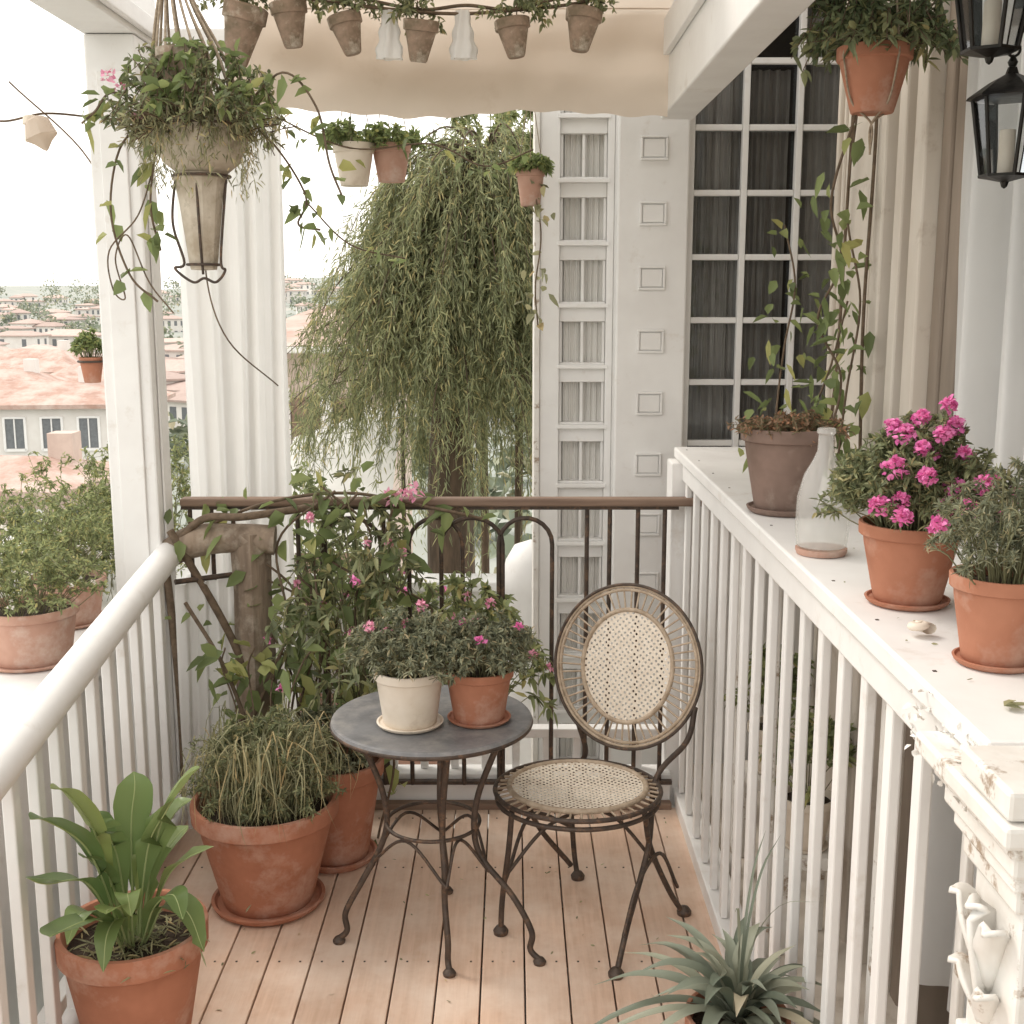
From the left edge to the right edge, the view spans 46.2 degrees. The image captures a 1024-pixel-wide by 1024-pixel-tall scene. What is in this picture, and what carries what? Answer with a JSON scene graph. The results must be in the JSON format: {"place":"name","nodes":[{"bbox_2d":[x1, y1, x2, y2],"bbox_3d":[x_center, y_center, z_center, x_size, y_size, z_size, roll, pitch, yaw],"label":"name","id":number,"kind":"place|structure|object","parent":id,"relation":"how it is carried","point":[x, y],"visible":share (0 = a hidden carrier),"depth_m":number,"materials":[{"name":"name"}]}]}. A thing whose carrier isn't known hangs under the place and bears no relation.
{"place":"outdoors","nodes":[
{"label":"outdoors","id":0,"kind":"place"},
{"bbox_2d":[0,277,531,572],"bbox_3d":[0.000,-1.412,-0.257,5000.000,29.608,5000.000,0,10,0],"label":"ground","id":1,"kind":"structure","parent":0,"point":[418,548],"depth_m":109.87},
{"bbox_2d":[0,409,108,460],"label":"walls","id":2,"kind":"structure","parent":1,"relation":"on","point":[32,416],"depth_m":57.39,"materials":[{"name":"paint"}]},
{"bbox_2d":[5,418,98,448],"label":"windows","id":3,"kind":"structure","parent":2,"relation":"attached to","point":[56,426],"depth_m":57.36,"materials":[{"name":"grey glass"}]},
{"bbox_2d":[2,416,101,451],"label":"window frames","id":4,"kind":"structure","parent":2,"relation":"attached to","point":[41,433],"depth_m":57.31,"materials":[{"name":"white paint"}]},
{"bbox_2d":[78,366,83,381],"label":"chimney","id":5,"kind":"object","parent":2,"relation":"on","point":[80,377],"visible":0.14,"depth_m":59.75,"materials":[{"name":"paint"}]},
{"bbox_2d":[0,380,175,409],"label":"roof","id":6,"kind":"structure","parent":2,"relation":"on","point":[16,395],"depth_m":58.02,"materials":[{"name":"tile"}]},
{"bbox_2d":[0,484,109,534],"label":"walls","id":7,"kind":"structure","parent":1,"relation":"on","point":[46,507],"depth_m":35.87,"materials":[{"name":"white paint"}]},
{"bbox_2d":[0,455,109,498],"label":"roof","id":8,"kind":"structure","parent":7,"relation":"on","point":[12,467],"depth_m":36.94,"materials":[{"name":"tile"}]},
{"bbox_2d":[47,431,81,462],"bbox_3d":[-14.400,-1.902,38.683,0.800,1.350,0.800,0,10,0],"label":"chimney","id":9,"kind":"object","parent":7,"relation":"on","point":[59,443],"visible":0.64,"depth_m":38.27,"materials":[{"name":"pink paint"}]},
{"bbox_2d":[0,662,123,1023],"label":"wall below","id":10,"kind":"structure","parent":1,"relation":"on","point":[9,950],"depth_m":3.85,"materials":[{"name":"white paint"}]},
{"bbox_2d":[0,536,190,730],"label":"ledge","id":11,"kind":"object","parent":10,"relation":"on","point":[17,690],"depth_m":3.93,"materials":[{"name":"white paint"}]},
{"bbox_2d":[0,541,109,672],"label":"potted flowering herb","id":12,"kind":"object","parent":11,"relation":"on","point":[37,630],"visible":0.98,"depth_m":4.04,"materials":[{"name":"ceramic"}]},
{"bbox_2d":[0,510,114,629],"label":"potted flowering herb","id":13,"kind":"object","parent":11,"relation":"on","point":[88,613],"visible":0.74,"depth_m":4.59,"materials":[{"name":"plant"}]},
{"bbox_2d":[0,434,190,600],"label":"garden bush","id":14,"kind":"object","parent":1,"relation":"on","point":[91,507],"visible":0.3,"depth_m":5.50,"materials":[{"name":"green plant"}]},
{"bbox_2d":[0,278,514,428],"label":"distant town","id":15,"kind":"object","parent":1,"relation":"on","point":[26,332],"visible":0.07,"depth_m":316.12,"materials":[{"name":"paint"}]},
{"bbox_2d":[0,281,514,421],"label":"windows","id":16,"kind":"structure","parent":15,"relation":"in","point":[172,409],"depth_m":328.13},
{"bbox_2d":[0,268,531,572],"bbox_3d":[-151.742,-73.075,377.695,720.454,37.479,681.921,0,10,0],"label":"distant trees","id":17,"kind":"object","parent":1,"relation":"on","point":[181,431],"visible":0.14,"depth_m":91.19,"materials":[{"name":"green plant"}]},
{"bbox_2d":[295,573,505,827],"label":"terrace","id":18,"kind":"structure","parent":1,"relation":"on","point":[491,577],"depth_m":6.79,"materials":[{"name":"white paint"}]},
{"bbox_2d":[290,401,406,571],"bbox_3d":[-1.125,0.161,7.754,0.780,1.650,1.229,0,10,0],"label":"white sun sail","id":19,"kind":"object","parent":18,"relation":"on","point":[366,477],"visible":0.15,"depth_m":7.86,"materials":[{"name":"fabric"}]},
{"bbox_2d":[291,460,475,763],"bbox_3d":[-0.773,0.578,6.344,1.378,1.731,0.768,0,10,0],"label":"flowering bush","id":20,"kind":"object","parent":18,"relation":"on","point":[308,489],"visible":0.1,"depth_m":6.25,"materials":[{"name":"green plant"}]},
{"bbox_2d":[436,110,532,572],"bbox_3d":[-0.058,3.611,9.099,1.369,13.582,1.362,0,10,0],"label":"tall shrub","id":21,"kind":"object","parent":18,"relation":"on","point":[511,116],"visible":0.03,"depth_m":8.23,"materials":[{"name":"green plant"}]},
{"bbox_2d":[287,113,532,579],"bbox_3d":[-0.293,4.517,8.431,2.981,14.052,2.214,4,11,20],"label":"weeping tree","id":22,"kind":"object","parent":1,"relation":"on","point":[450,292],"visible":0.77,"depth_m":6.96,"materials":[{"name":"green plant"}]},
{"bbox_2d":[388,880,616,1014],"bbox_3d":[-0.280,7.277,3.416,1.960,11.199,4.720,0,10,0],"label":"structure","id":23,"kind":"object","parent":1,"relation":"on","point":[524,968],"depth_m":3.84,"materials":[{"name":"white paint"}]},
{"bbox_2d":[83,34,187,824],"bbox_3d":[-1.340,0.030,4.366,0.210,3.320,0.220,0,10,0],"label":"porch post","id":24,"kind":"object","parent":23,"relation":"on","point":[133,347],"visible":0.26,"depth_m":4.18,"materials":[{"name":"white paint"}]},
{"bbox_2d":[0,81,90,163],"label":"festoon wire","id":25,"kind":"object","parent":24,"relation":"attached to","point":[40,131],"visible":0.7,"depth_m":3.73,"materials":[{"name":"beige ceramic"}]},
{"bbox_2d":[68,326,102,382],"bbox_3d":[-1.490,-0.559,4.252,0.161,0.200,0.145,-4,11,-23],"label":"bracket flower pot","id":26,"kind":"object","parent":24,"relation":"attached to","point":[91,364],"visible":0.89,"depth_m":4.22,"materials":[{"name":"ceramic"}]},
{"bbox_2d":[29,0,154,46],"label":"beam","id":27,"kind":"structure","parent":24,"relation":"on","point":[90,16],"depth_m":3.79,"materials":[{"name":"white paint"}]},
{"bbox_2d":[99,0,158,38],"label":"beam trim","id":28,"kind":"structure","parent":27,"relation":"attached to","point":[135,15],"depth_m":3.89,"materials":[{"name":"white paint"}]},
{"bbox_2d":[81,0,356,385],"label":"hanging macrame planter","id":29,"kind":"object","parent":27,"relation":"hanging from","point":[194,132],"visible":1,"depth_m":3.01,"materials":[{"name":"beige ceramic"}]},
{"bbox_2d":[257,109,532,267],"bbox_3d":[-0.598,-1.213,4.370,1.378,0.640,0.274,-3,11,-17],"label":"trailing wire vine","id":30,"kind":"object","parent":24,"relation":"attached to","point":[294,211],"visible":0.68,"depth_m":4.39,"materials":[{"name":"green plant"}]},
{"bbox_2d":[504,110,558,330],"bbox_3d":[0.076,-1.156,4.580,0.213,0.924,0.206,0,10,0],"label":"hanging flower pot","id":31,"kind":"object","parent":30,"relation":"hanging from","point":[534,170],"visible":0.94,"depth_m":4.54,"materials":[{"name":"ceramic"}]},
{"bbox_2d":[387,828,617,1023],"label":"joists","id":32,"kind":"object","parent":23,"relation":"on","point":[523,920],"depth_m":3.92,"materials":[{"name":"brown wood"}]},
{"bbox_2d":[156,808,721,1023],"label":"boards","id":33,"kind":"object","parent":32,"relation":"on","point":[309,988],"visible":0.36,"depth_m":3.73,"materials":[{"name":"beige wood"}]},
{"bbox_2d":[0,543,186,1023],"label":"balustrade","id":34,"kind":"object","parent":33,"relation":"on","point":[34,723],"visible":0.71,"depth_m":3.19,"materials":[{"name":"white paint"}]},
{"bbox_2d":[26,766,250,1023],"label":"potted paddle leaf plant","id":35,"kind":"object","parent":33,"relation":"on","point":[125,955],"visible":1,"depth_m":2.94,"materials":[{"name":"green plant"}]},
{"bbox_2d":[162,503,318,796],"bbox_3d":[-0.994,0.573,4.445,0.599,1.224,0.176,0,10,0],"label":"timber post","id":36,"kind":"object","parent":33,"relation":"on","point":[242,544],"visible":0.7,"depth_m":4.33,"materials":[{"name":"brown wood"}]},
{"bbox_2d":[174,572,236,828],"bbox_3d":[-1.109,0.692,4.413,0.218,0.940,0.053,-8,13,-36],"label":"white curtain","id":37,"kind":"object","parent":36,"relation":"hanging from","point":[196,698],"visible":0.55,"depth_m":4.38,"materials":[{"name":"fabric"}]},
{"bbox_2d":[177,692,360,926],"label":"potted ornamental grass","id":38,"kind":"object","parent":33,"relation":"on","point":[262,813],"depth_m":3.78,"materials":[{"name":"plant"}]},
{"bbox_2d":[291,699,383,873],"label":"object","id":39,"kind":"object","parent":33,"relation":"on","point":[351,845],"depth_m":4.13,"materials":[{"name":"ceramic"}]},
{"bbox_2d":[164,461,557,845],"bbox_3d":[-0.525,0.539,4.372,1.454,1.456,0.832,0,10,0],"label":"climbing vine","id":40,"kind":"object","parent":33,"relation":"on","point":[316,623],"visible":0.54,"depth_m":4.31,"materials":[{"name":"green plant"}]},
{"bbox_2d":[164,818,679,961],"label":"nails","id":41,"kind":"object","parent":33,"relation":"on","point":[439,867],"visible":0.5,"depth_m":4.19,"materials":[{"name":"metal"}]},
{"bbox_2d":[329,685,545,978],"bbox_3d":[-0.225,0.968,3.672,0.656,0.722,0.610,0,10,0],"label":"bistro table","id":42,"kind":"object","parent":33,"relation":"on","point":[353,725],"visible":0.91,"depth_m":3.53,"materials":[{"name":"metal"}]},
{"bbox_2d":[337,599,476,734],"bbox_3d":[-0.295,0.447,3.492,0.361,0.368,0.432,-7,13,-35],"label":"potted geranium","id":43,"kind":"object","parent":42,"relation":"on","point":[409,688],"visible":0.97,"depth_m":3.44,"materials":[{"name":"green plant"}]},
{"bbox_2d":[414,607,538,728],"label":"potted geranium","id":44,"kind":"object","parent":42,"relation":"on","point":[479,694],"visible":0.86,"depth_m":3.48,"materials":[{"name":"plant"}]},
{"bbox_2d":[180,497,701,813],"bbox_3d":[-0.220,0.551,4.618,2.040,1.245,0.150,0,10,0],"label":"iron railing","id":45,"kind":"object","parent":33,"relation":"on","point":[463,780],"visible":0.41,"depth_m":4.52,"materials":[{"name":"brown metal"}]},
{"bbox_2d":[218,821,667,1009],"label":"fallen leaves","id":46,"kind":"object","parent":33,"relation":"on","point":[484,918],"visible":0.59,"depth_m":3.77,"materials":[{"name":"brown plant"}]},
{"bbox_2d":[493,583,703,980],"bbox_3d":[0.238,0.790,3.756,0.542,1.054,0.579,7,13,35],"label":"bistro chair","id":47,"kind":"object","parent":33,"relation":"on","point":[521,774],"visible":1,"depth_m":3.83,"materials":[{"name":"wicker"}]},
{"bbox_2d":[595,834,821,1023],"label":"potted strap leaf plant","id":48,"kind":"object","parent":33,"relation":"on","point":[737,985],"visible":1,"depth_m":2.66,"materials":[{"name":"plant"}]},
{"bbox_2d":[531,0,968,1023],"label":"white house facade","id":49,"kind":"structure","parent":1,"relation":"on","point":[661,264],"depth_m":4.85,"materials":[{"name":"paint"}]},
{"bbox_2d":[554,110,610,757],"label":"tower window frames","id":50,"kind":"structure","parent":49,"relation":"in","point":[563,116],"depth_m":5.01,"materials":[{"name":"white paint"}]},
{"bbox_2d":[660,0,814,118],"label":"beam","id":51,"kind":"structure","parent":49,"relation":"attached to","point":[720,46],"depth_m":3.31,"materials":[{"name":"white paint"}]},
{"bbox_2d":[149,28,229,94],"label":"cross beam","id":52,"kind":"structure","parent":51,"relation":"attached to","point":[218,33],"depth_m":4.27,"materials":[{"name":"white paint"}]},
{"bbox_2d":[176,110,298,720],"bbox_3d":[-1.070,-0.308,4.691,0.401,2.870,0.093,0,10,-2],"label":"white curtain","id":53,"kind":"object","parent":52,"relation":"hanging from","point":[238,422],"visible":0.34,"depth_m":4.64,"materials":[{"name":"fabric"}]},
{"bbox_2d":[315,112,389,186],"bbox_3d":[-0.599,-1.493,4.497,0.286,0.530,0.291,0,10,0],"label":"hanging flower pot","id":54,"kind":"object","parent":52,"relation":"hanging from","point":[345,133],"visible":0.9,"depth_m":4.46,"materials":[{"name":"beige ceramic"}]},
{"bbox_2d":[362,115,427,182],"bbox_3d":[-0.449,-1.513,4.549,0.256,0.510,0.274,0,10,0],"label":"hanging flower pot","id":55,"kind":"object","parent":52,"relation":"hanging from","point":[391,164],"visible":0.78,"depth_m":4.53,"materials":[{"name":"ceramic"}]},
{"bbox_2d":[234,0,673,118],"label":"canvas canopy","id":56,"kind":"object","parent":51,"relation":"attached to","point":[620,67],"visible":0.69,"depth_m":4.20,"materials":[{"name":"beige fabric"}]},
{"bbox_2d":[193,0,618,66],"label":"hanging pot garland","id":57,"kind":"object","parent":56,"relation":"hanging from","point":[245,21],"visible":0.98,"depth_m":3.85,"materials":[{"name":"ceramic"}]},
{"bbox_2d":[663,0,704,54],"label":"beam trim","id":58,"kind":"structure","parent":51,"relation":"attached to","point":[680,16],"depth_m":3.81,"materials":[{"name":"white paint"}]},
{"bbox_2d":[738,115,878,478],"bbox_3d":[0.884,-0.850,3.503,0.377,1.842,1.263,2,10,8],"label":"wall vine","id":59,"kind":"object","parent":49,"relation":"attached to","point":[843,258],"depth_m":3.40,"materials":[{"name":"green plant"}]},
{"bbox_2d":[789,0,968,154],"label":"hanging terracotta pot","id":60,"kind":"object","parent":49,"relation":"hanging from","point":[874,45],"visible":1,"depth_m":2.80,"materials":[{"name":"ceramic"}]},
{"bbox_2d":[919,0,1023,1017],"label":"door curtain","id":61,"kind":"object","parent":49,"relation":"hanging from","point":[989,383],"depth_m":2.80,"materials":[{"name":"white fabric"}]},
{"bbox_2d":[955,0,1023,64],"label":"black lantern","id":62,"kind":"object","parent":49,"relation":"attached to","point":[978,38],"visible":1,"depth_m":2.21,"materials":[{"name":"metal"}]},
{"bbox_2d":[966,47,1023,188],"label":"black lantern","id":63,"kind":"object","parent":49,"relation":"attached to","point":[995,162],"visible":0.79,"depth_m":2.28,"materials":[{"name":"metal"}]},
{"bbox_3d":[1.095,1.691,3.280,0.710,0.439,3.850,0,10,0],"label":"support","id":64,"kind":"object","parent":49,"relation":"on","visible":0},
{"bbox_2d":[693,763,897,1023],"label":"floor","id":65,"kind":"structure","parent":64,"relation":"on","point":[891,1012],"depth_m":3.67,"materials":[{"name":"beige paint"}]},
{"bbox_2d":[724,642,814,860],"bbox_3d":[0.897,0.838,4.184,0.366,0.831,0.314,-3,11,-17],"label":"potted fern","id":66,"kind":"object","parent":65,"relation":"on","point":[794,678],"visible":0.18,"depth_m":4.13,"materials":[{"name":"green plant"}]},
{"bbox_2d":[758,699,856,954],"bbox_3d":[0.899,0.957,3.662,0.355,0.784,0.277,-7,13,-35],"label":"potted fern","id":67,"kind":"object","parent":65,"relation":"on","point":[828,793],"visible":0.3,"depth_m":3.62,"materials":[{"name":"green plant"}]},
{"bbox_2d":[661,447,1023,1023],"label":"balustrade","id":68,"kind":"object","parent":65,"relation":"on","point":[964,724],"visible":0.88,"depth_m":2.50,"materials":[{"name":"white paint"}]},
{"bbox_2d":[725,408,855,517],"bbox_3d":[0.731,-0.141,3.222,0.340,0.283,0.300,0,10,0],"label":"potted sedum","id":69,"kind":"object","parent":68,"relation":"on","point":[786,455],"visible":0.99,"depth_m":3.14,"materials":[{"name":"brown ceramic"}]},
{"bbox_2d":[795,542,846,557],"bbox_3d":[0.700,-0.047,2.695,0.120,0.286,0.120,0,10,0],"label":"saucer","id":70,"kind":"object","parent":68,"relation":"on","point":[819,550],"visible":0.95,"depth_m":2.69,"materials":[{"name":"ceramic"}]},
{"bbox_2d":[810,394,1020,611],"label":"potted pink flowers","id":71,"kind":"object","parent":68,"relation":"on","point":[890,492],"visible":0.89,"depth_m":2.20,"materials":[{"name":"green plant"}]},
{"bbox_2d":[907,620,936,633],"bbox_3d":[0.701,0.197,2.062,0.046,0.026,0.035,-6,12,-30],"label":"seashell","id":72,"kind":"object","parent":68,"relation":"on","point":[925,627],"visible":1,"depth_m":2.05,"materials":[{"name":"beige ceramic"}]},
{"bbox_2d":[923,456,1023,673],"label":"potted rosemary","id":73,"kind":"object","parent":68,"relation":"on","point":[988,592],"visible":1,"depth_m":1.85,"materials":[{"name":"ceramic"}]},
{"bbox_2d":[1003,699,1023,708],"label":"dry leaf","id":74,"kind":"object","parent":68,"relation":"on","point":[1010,703],"visible":1,"depth_m":1.70,"materials":[{"name":"green plant"}]},
{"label":"walls","id":75,"kind":"object","parent":1,"relation":"on","visible":0},
{"bbox_2d":[23,359,39,372],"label":"chimney","id":76,"kind":"object","parent":75,"relation":"on","point":[31,365],"visible":0.5,"depth_m":83.55,"materials":[{"name":"paint"}]},
{"bbox_2d":[0,369,72,380],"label":"roof","id":77,"kind":"structure","parent":75,"relation":"on","point":[14,375],"depth_m":83.05,"materials":[{"name":"tile"}]},
{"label":"walls","id":78,"kind":"object","parent":1,"relation":"on","visible":0},
{"bbox_2d":[0,349,84,373],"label":"roof","id":79,"kind":"structure","parent":78,"relation":"on","point":[51,361],"depth_m":99.30,"materials":[{"name":"tile"}]},
{"bbox_2d":[57,340,70,351],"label":"chimney","id":80,"kind":"object","parent":78,"relation":"on","point":[63,345],"visible":0.36,"depth_m":101.15,"materials":[{"name":"paint"}]},
{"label":"walls","id":81,"kind":"object","parent":1,"relation":"on","visible":0},
{"bbox_2d":[51,363,103,380],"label":"roof","id":82,"kind":"structure","parent":81,"relation":"on","point":[70,372],"depth_m":88.83,"materials":[{"name":"tile"}]},
{"bbox_2d":[0,0,532,289],"label":"sky","id":83,"kind":"structure","parent":0,"point":[47,224],"materials":[{"name":"white"}]},
{"bbox_2d":[286,309,412,572],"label":"building","id":84,"kind":"structure","parent":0,"point":[294,323],"depth_m":11.99,"materials":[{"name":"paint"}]},
{"bbox_2d":[291,398,351,572],"bbox_3d":[-1.850,-0.237,12.184,0.700,1.850,0.140,0,10,0],"label":"door","id":85,"kind":"structure","parent":84,"relation":"in","point":[295,401],"depth_m":11.98,"materials":[{"name":"wood"}]},
{"bbox_2d":[505,539,531,825],"bbox_3d":[0.090,0.829,5.842,0.270,1.420,0.270,0,10,0],"label":"white bollard","id":86,"kind":"object","parent":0,"point":[518,573],"visible":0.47,"depth_m":5.66,"materials":[{"name":"paint"}]}
]}

